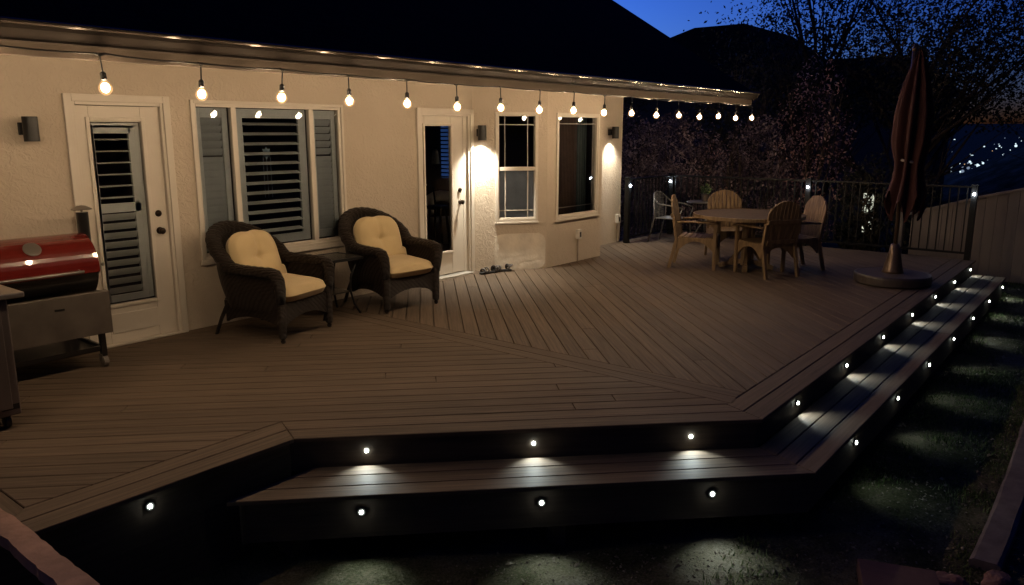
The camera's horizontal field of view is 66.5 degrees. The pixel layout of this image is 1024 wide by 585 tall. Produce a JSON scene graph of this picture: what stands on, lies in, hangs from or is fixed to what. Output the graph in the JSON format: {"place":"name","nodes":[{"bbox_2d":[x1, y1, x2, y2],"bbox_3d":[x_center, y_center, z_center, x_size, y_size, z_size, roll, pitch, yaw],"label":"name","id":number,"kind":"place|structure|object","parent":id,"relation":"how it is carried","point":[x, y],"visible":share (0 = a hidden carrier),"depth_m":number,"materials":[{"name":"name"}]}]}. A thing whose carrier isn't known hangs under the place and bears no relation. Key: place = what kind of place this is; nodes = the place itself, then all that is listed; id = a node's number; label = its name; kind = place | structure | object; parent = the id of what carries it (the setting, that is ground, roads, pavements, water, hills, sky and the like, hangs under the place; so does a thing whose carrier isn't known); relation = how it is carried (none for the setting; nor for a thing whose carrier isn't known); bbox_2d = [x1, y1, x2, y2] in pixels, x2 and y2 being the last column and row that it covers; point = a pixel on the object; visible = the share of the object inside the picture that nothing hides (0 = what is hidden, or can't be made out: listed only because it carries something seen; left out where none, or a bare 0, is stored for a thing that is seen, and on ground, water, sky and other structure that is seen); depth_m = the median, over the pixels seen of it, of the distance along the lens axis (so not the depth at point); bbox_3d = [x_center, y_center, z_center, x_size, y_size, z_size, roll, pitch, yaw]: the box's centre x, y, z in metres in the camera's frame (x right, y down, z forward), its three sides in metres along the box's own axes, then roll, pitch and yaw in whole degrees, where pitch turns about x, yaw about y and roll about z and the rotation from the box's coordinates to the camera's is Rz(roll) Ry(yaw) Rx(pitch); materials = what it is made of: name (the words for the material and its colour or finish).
{"place":"outdoors","nodes":[
{"label":"outdoors","id":0,"kind":"place"},
{"bbox_2d":[179,124,1023,584],"bbox_3d":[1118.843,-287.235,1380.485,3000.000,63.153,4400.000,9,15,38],"label":"ground","id":1,"kind":"structure","parent":0,"point":[407,560],"depth_m":4.88,"materials":[{"name":"green plant"}]},
{"bbox_2d":[0,508,99,584],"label":"retaining plank","id":2,"kind":"object","parent":1,"relation":"on","point":[41,560],"visible":1,"depth_m":2.90,"materials":[{"name":"brown wood"}]},
{"bbox_2d":[0,0,759,348],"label":"house","id":3,"kind":"structure","parent":1,"relation":"on","point":[158,168],"depth_m":7.75,"materials":[{"name":"paint"}]},
{"bbox_2d":[17,116,39,141],"bbox_3d":[-3.745,-1.268,6.052,0.170,0.190,0.110,9,15,38],"label":"wall sconce","id":4,"kind":"object","parent":3,"relation":"attached to","point":[28,128],"depth_m":6.00,"materials":[{"name":"black metal"}]},
{"bbox_2d":[61,93,188,348],"bbox_3d":[-3.370,-0.615,6.848,0.153,2.170,0.890,9,15,38],"label":"door","id":5,"kind":"structure","parent":3,"relation":"in","point":[165,314],"depth_m":6.91,"materials":[{"name":"white paint"}]},
{"bbox_2d":[262,147,272,197],"bbox_3d":[-2.509,-1.234,8.005,0.008,0.515,0.130,9,15,38],"label":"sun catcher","id":6,"kind":"object","parent":3,"relation":"hanging from","point":[266,150],"visible":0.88,"depth_m":7.98,"materials":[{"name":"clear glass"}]},
{"bbox_2d":[189,100,346,265],"bbox_3d":[-2.430,-1.152,7.964,0.146,1.530,1.790,9,15,38],"label":"window","id":7,"kind":"structure","parent":3,"relation":"in","point":[212,174],"depth_m":7.94,"materials":[{"name":"white paint"}]},
{"bbox_2d":[0,45,754,119],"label":"string lights","id":8,"kind":"object","parent":3,"relation":"hanging from","point":[105,87],"visible":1,"depth_m":6.03,"materials":[{"name":"white glass"}]},
{"bbox_2d":[432,139,439,163],"bbox_3d":[-1.308,-2.825,13.232,0.140,1.280,0.140,9,15,38],"label":"pendant lamp","id":9,"kind":"object","parent":3,"relation":"hanging from","point":[435,156],"visible":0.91,"depth_m":13.29,"materials":[{"name":"black metal"}]},
{"bbox_2d":[426,190,449,243],"bbox_3d":[-1.087,-1.268,13.061,0.782,0.840,0.738,-6,13,-28],"label":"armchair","id":10,"kind":"object","parent":3,"relation":"on","point":[440,195],"visible":0.36,"depth_m":12.87,"materials":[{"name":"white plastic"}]},
{"bbox_2d":[426,184,449,250],"bbox_3d":[-1.178,-1.172,12.286,0.385,1.066,0.367,5,12,21],"label":"bar stool","id":11,"kind":"object","parent":3,"relation":"on","point":[435,207],"visible":0.73,"depth_m":12.24,"materials":[{"name":"black metal"}]},
{"bbox_2d":[439,126,448,177],"bbox_3d":[-1.190,-2.864,15.230,0.570,1.250,0.055,9,15,38],"label":"rear window","id":12,"kind":"structure","parent":3,"relation":"in","point":[444,152],"depth_m":15.36,"materials":[{"name":"blue glass"}]},
{"bbox_2d":[416,108,474,280],"bbox_3d":[-0.826,-1.234,9.908,0.180,2.145,1.015,9,15,38],"label":"door","id":13,"kind":"structure","parent":3,"relation":"in","point":[460,256],"depth_m":10.07,"materials":[{"name":"white paint"}]},
{"bbox_2d":[476,125,485,139],"bbox_3d":[-0.393,-2.066,10.094,0.110,0.190,0.170,-3,12,-15],"label":"wall sconce","id":14,"kind":"object","parent":3,"relation":"attached to","point":[481,132],"depth_m":10.02,"materials":[{"name":"black metal"}]},
{"bbox_2d":[495,112,538,223],"bbox_3d":[0.058,-1.654,10.412,0.610,1.465,0.094,-3,12,-15],"label":"window","id":15,"kind":"structure","parent":3,"relation":"in","point":[516,188],"depth_m":10.48,"materials":[{"name":"white paint"}]},
{"bbox_2d":[555,113,599,221],"bbox_3d":[0.851,-1.841,11.131,0.289,1.800,1.102,9,15,38],"label":"window","id":16,"kind":"structure","parent":3,"relation":"in","point":[575,179],"depth_m":11.32,"materials":[{"name":"black glass"}]},
{"bbox_2d":[576,229,581,260],"bbox_3d":[0.966,-0.686,11.294,0.062,0.468,0.090,9,15,38],"label":"outdoor outlet","id":17,"kind":"object","parent":3,"relation":"attached to","point":[578,234],"visible":1,"depth_m":11.24,"materials":[{"name":"white plastic"}]},
{"bbox_2d":[608,127,618,138],"bbox_3d":[1.657,-2.598,12.675,0.170,0.190,0.110,9,15,38],"label":"wall sconce","id":18,"kind":"object","parent":3,"relation":"attached to","point":[614,132],"depth_m":12.62,"materials":[{"name":"black metal"}]},
{"bbox_2d":[615,214,620,241],"bbox_3d":[1.796,-1.089,13.252,0.062,0.468,0.090,9,15,38],"label":"outdoor outlet","id":19,"kind":"object","parent":3,"relation":"attached to","point":[617,218],"visible":1,"depth_m":13.21,"materials":[{"name":"white plastic"}]},
{"bbox_2d":[0,233,975,548],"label":"deck","id":20,"kind":"structure","parent":1,"relation":"on","point":[634,333],"depth_m":6.21,"materials":[{"name":"brown wood"}]},
{"bbox_2d":[0,285,23,427],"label":"gas grill","id":21,"kind":"object","parent":20,"relation":"on","point":[10,404],"visible":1,"depth_m":4.86,"materials":[{"name":"metal"}]},
{"bbox_2d":[0,314,12,411],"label":"cabinet door","id":22,"kind":"structure","parent":21,"relation":"in","point":[6,403],"depth_m":4.84,"materials":[{"name":"metal"}]},
{"bbox_2d":[0,205,112,367],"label":"pellet grill","id":23,"kind":"object","parent":20,"relation":"on","point":[61,309],"visible":1,"depth_m":5.93,"materials":[{"name":"red metal"}]},
{"bbox_2d":[205,220,334,343],"bbox_3d":[-2.306,-0.140,7.298,1.016,1.029,0.893,5,13,23],"label":"wicker armchair","id":24,"kind":"object","parent":20,"relation":"on","point":[266,276],"visible":1,"depth_m":7.09,"materials":[{"name":"wicker"}]},
{"bbox_2d":[301,252,362,320],"bbox_3d":[-1.872,-0.069,8.012,0.452,0.599,0.552,10,15,41],"label":"side table","id":25,"kind":"object","parent":20,"relation":"on","point":[336,257],"visible":0.46,"depth_m":8.01,"materials":[{"name":"brown wicker"}]},
{"bbox_2d":[337,207,442,313],"bbox_3d":[-1.385,-0.389,8.506,1.016,1.029,0.893,11,16,43],"label":"wicker armchair","id":26,"kind":"object","parent":20,"relation":"on","point":[396,255],"visible":0.98,"depth_m":8.35,"materials":[{"name":"wicker"}]},
{"bbox_2d":[0,265,971,584],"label":"deck fascia","id":27,"kind":"structure","parent":20,"relation":"attached to","point":[182,533],"depth_m":4.65,"materials":[{"name":"brown wood"}]},
{"bbox_2d":[145,501,153,510],"bbox_3d":[-1.919,1.134,4.137,0.032,0.048,0.048,9,15,38],"label":"step light","id":28,"kind":"object","parent":27,"relation":"attached to","point":[149,505],"visible":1,"depth_m":4.13,"materials":[{"name":"white metal"}]},
{"bbox_2d":[479,265,498,274],"bbox_3d":[-0.301,-0.306,10.360,0.306,0.106,0.110,-8,14,-35],"label":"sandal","id":29,"kind":"object","parent":20,"relation":"on","point":[483,272],"visible":1,"depth_m":10.35,"materials":[{"name":"black leather"}]},
{"bbox_2d":[493,264,512,271],"bbox_3d":[-0.131,-0.336,10.502,0.306,0.106,0.110,-3,12,-16],"label":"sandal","id":30,"kind":"object","parent":20,"relation":"on","point":[506,269],"visible":0.83,"depth_m":10.49,"materials":[{"name":"black leather"}]},
{"bbox_2d":[647,191,693,241],"bbox_3d":[2.690,-1.282,13.227,0.623,0.866,0.566,8,14,35],"label":"bistro chair","id":31,"kind":"object","parent":20,"relation":"on","point":[660,202],"visible":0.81,"depth_m":13.28,"materials":[{"name":"metal"}]},
{"bbox_2d":[667,194,720,270],"bbox_3d":[2.547,-0.851,10.814,0.680,0.998,0.656,4,12,20],"label":"dining chair","id":32,"kind":"object","parent":20,"relation":"on","point":[711,242],"visible":0.96,"depth_m":10.67,"materials":[{"name":"brown wood"}]},
{"bbox_2d":[687,200,722,242],"bbox_3d":[3.240,-1.185,13.165,0.600,0.706,0.600,9,15,38],"label":"bistro table","id":33,"kind":"object","parent":20,"relation":"on","point":[698,202],"visible":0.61,"depth_m":13.10,"materials":[{"name":"metal"}]},
{"bbox_2d":[700,183,711,200],"bbox_3d":[3.254,-1.682,13.061,0.212,0.306,0.235,4,12,18],"label":"potted plant","id":34,"kind":"object","parent":33,"relation":"on","point":[705,197],"visible":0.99,"depth_m":13.03,"materials":[{"name":"green plant"}]},
{"bbox_2d":[703,190,755,259],"bbox_3d":[3.206,-0.993,11.505,0.656,0.998,0.680,0,12,-2],"label":"dining chair","id":35,"kind":"object","parent":20,"relation":"on","point":[714,200],"visible":0.43,"depth_m":11.72,"materials":[{"name":"brown wood"}]},
{"bbox_2d":[693,208,805,271],"bbox_3d":[3.222,-0.707,10.689,1.472,0.754,1.472,4,12,18],"label":"dining table","id":36,"kind":"object","parent":20,"relation":"on","point":[750,216],"visible":0.8,"depth_m":10.61,"materials":[{"name":"brown wood"}]},
{"bbox_2d":[733,201,801,279],"bbox_3d":[3.348,-0.726,10.209,0.656,0.998,0.680,-4,12,-21],"label":"dining chair","id":37,"kind":"object","parent":20,"relation":"on","point":[781,228],"visible":1,"depth_m":9.95,"materials":[{"name":"brown wood"}]},
{"bbox_2d":[763,195,827,271],"bbox_3d":[3.871,-0.826,10.696,0.680,0.998,0.656,-2,12,-10],"label":"dining chair","id":38,"kind":"object","parent":20,"relation":"on","point":[813,223],"visible":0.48,"depth_m":10.58,"materials":[{"name":"brown wood"}]},
{"bbox_2d":[623,173,979,283],"bbox_3d":[4.304,-1.027,12.250,4.920,1.455,1.660,9,15,38],"label":"deck railing","id":39,"kind":"object","parent":20,"relation":"on","point":[808,193],"visible":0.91,"depth_m":12.69,"materials":[{"name":"metal"}]},
{"bbox_2d":[853,42,933,288],"bbox_3d":[4.734,-1.528,9.442,0.890,2.870,0.890,9,15,38],"label":"patio umbrella","id":40,"kind":"object","parent":20,"relation":"on","point":[913,120],"visible":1,"depth_m":9.32,"materials":[{"name":"fabric"}]},
{"bbox_2d":[227,275,1005,556],"bbox_3d":[3.216,0.871,7.265,11.082,0.550,2.052,-10,15,-39],"label":"deck step","id":41,"kind":"object","parent":1,"relation":"on","point":[795,467],"visible":0.94,"depth_m":4.76,"materials":[{"name":"brown wood"}]},
{"bbox_2d":[357,508,365,515],"bbox_3d":[-0.871,1.271,4.513,0.048,0.048,0.032,-1,12,-6],"label":"step light","id":42,"kind":"object","parent":41,"relation":"attached to","point":[361,511],"visible":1,"depth_m":4.51,"materials":[{"name":"white metal"}]},
{"bbox_2d":[537,498,544,505],"bbox_3d":[0.176,1.247,4.627,0.048,0.048,0.032,-1,12,-6],"label":"step light","id":43,"kind":"object","parent":41,"relation":"attached to","point":[541,502],"visible":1,"depth_m":4.62,"materials":[{"name":"white metal"}]},
{"bbox_2d":[708,490,715,496],"bbox_3d":[1.218,1.224,4.740,0.048,0.048,0.032,-1,12,-6],"label":"step light","id":44,"kind":"object","parent":41,"relation":"attached to","point":[711,493],"visible":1,"depth_m":4.74,"materials":[{"name":"white metal"}]},
{"bbox_2d":[621,97,658,233],"bbox_3d":[1.911,-3.258,18.407,3.176,5.049,2.642,9,15,38],"label":"evergreen shrub","id":45,"kind":"object","parent":1,"relation":"on","point":[634,102],"visible":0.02,"depth_m":17.83,"materials":[{"name":"green plant"}]},
{"bbox_2d":[620,107,670,240],"bbox_3d":[2.052,-2.115,16.046,2.406,3.366,2.223,9,15,38],"label":"plum shrub","id":46,"kind":"object","parent":1,"relation":"on","point":[625,160],"visible":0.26,"depth_m":15.54,"materials":[{"name":"purple plant"}]},
{"bbox_2d":[631,110,733,236],"bbox_3d":[3.359,-1.936,15.422,1.995,3.266,2.003,9,15,38],"label":"plum shrub","id":47,"kind":"object","parent":1,"relation":"on","point":[682,152],"visible":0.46,"depth_m":15.10,"materials":[{"name":"purple plant"}]},
{"bbox_2d":[696,141,742,236],"bbox_3d":[3.981,-1.580,15.130,0.888,2.681,0.990,9,15,38],"label":"blossom tree","id":48,"kind":"object","parent":1,"relation":"on","point":[728,175],"visible":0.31,"depth_m":14.81,"materials":[{"name":"pink plant"}]},
{"bbox_2d":[421,286,1023,584],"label":"soil litter","id":49,"kind":"object","parent":1,"relation":"on","point":[882,526],"visible":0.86,"depth_m":4.99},
{"bbox_2d":[678,51,786,238],"bbox_3d":[4.588,-2.640,16.384,2.192,4.653,2.226,9,15,38],"label":"tree","id":50,"kind":"object","parent":1,"relation":"on","point":[726,119],"visible":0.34,"depth_m":16.04,"materials":[{"name":"green plant"}]},
{"bbox_2d":[705,114,802,238],"bbox_3d":[4.715,-1.861,15.238,1.803,3.193,2.026,9,15,38],"label":"plum shrub","id":51,"kind":"object","parent":1,"relation":"on","point":[764,167],"visible":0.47,"depth_m":14.91,"materials":[{"name":"purple plant"}]},
{"bbox_2d":[620,24,954,240],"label":"neighbour house","id":52,"kind":"structure","parent":1,"relation":"on","point":[693,40],"depth_m":29.66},
{"bbox_2d":[767,54,856,245],"bbox_3d":[5.641,-2.310,14.771,1.600,4.257,1.494,9,15,38],"label":"blossom tree","id":53,"kind":"object","parent":1,"relation":"on","point":[820,163],"visible":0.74,"depth_m":14.54,"materials":[{"name":"pink plant"}]},
{"bbox_2d":[671,0,989,212],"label":"leafy tree","id":54,"kind":"object","parent":1,"relation":"on","point":[810,79],"visible":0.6,"depth_m":17.38,"materials":[{"name":"brown plant"}]},
{"bbox_2d":[669,0,1023,252],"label":"leafy tree","id":55,"kind":"object","parent":1,"relation":"on","point":[958,106],"visible":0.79,"depth_m":15.98,"materials":[{"name":"brown plant"}]},
{"bbox_2d":[832,176,879,250],"bbox_3d":[5.980,-0.969,13.551,0.772,2.121,0.519,9,15,38],"label":"leafy shrub","id":56,"kind":"object","parent":1,"relation":"on","point":[861,218],"visible":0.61,"depth_m":13.40,"materials":[{"name":"green plant"}]},
{"bbox_2d":[862,190,881,247],"bbox_3d":[6.251,-0.880,13.802,0.300,1.840,0.300,9,15,38],"label":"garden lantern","id":57,"kind":"object","parent":1,"relation":"on","point":[877,191],"visible":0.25,"depth_m":13.60,"materials":[{"name":"black metal"}]},
{"bbox_2d":[856,559,939,584],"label":"paver","id":58,"kind":"object","parent":1,"relation":"on","point":[869,572],"visible":1,"depth_m":4.31,"materials":[{"name":"grey concrete"}]},
{"bbox_2d":[936,571,969,584],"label":"rock","id":59,"kind":"object","parent":1,"relation":"on","point":[944,578],"visible":0.79,"depth_m":4.33,"materials":[{"name":"red stone"}]},
{"bbox_2d":[893,188,1023,289],"bbox_3d":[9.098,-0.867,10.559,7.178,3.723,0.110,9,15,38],"label":"vinyl fence","id":60,"kind":"object","parent":1,"relation":"on","point":[997,221],"visible":0.28,"depth_m":12.03,"materials":[{"name":"beige plastic"}]},
{"bbox_2d":[951,137,1019,173],"bbox_3d":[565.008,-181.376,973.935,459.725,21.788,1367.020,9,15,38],"label":"town lights","id":61,"kind":"object","parent":1,"relation":"on","point":[962,171],"visible":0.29,"depth_m":670.20},
{"bbox_2d":[960,1,1023,159],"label":"leafy tree","id":62,"kind":"object","parent":1,"relation":"on","point":[1010,92],"visible":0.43,"depth_m":15.84,"materials":[{"name":"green plant"}]},
{"bbox_2d":[968,421,1023,571],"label":"concrete kerb","id":63,"kind":"structure","parent":1,"relation":"on","point":[992,548],"depth_m":4.96,"materials":[{"name":"grey concrete"}]},
{"bbox_2d":[980,570,1012,584],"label":"rock","id":64,"kind":"object","parent":1,"relation":"on","point":[993,577],"visible":1,"depth_m":4.37,"materials":[{"name":"red stone"}]},
{"bbox_2d":[613,0,1023,123],"label":"sky","id":65,"kind":"structure","parent":0,"point":[670,17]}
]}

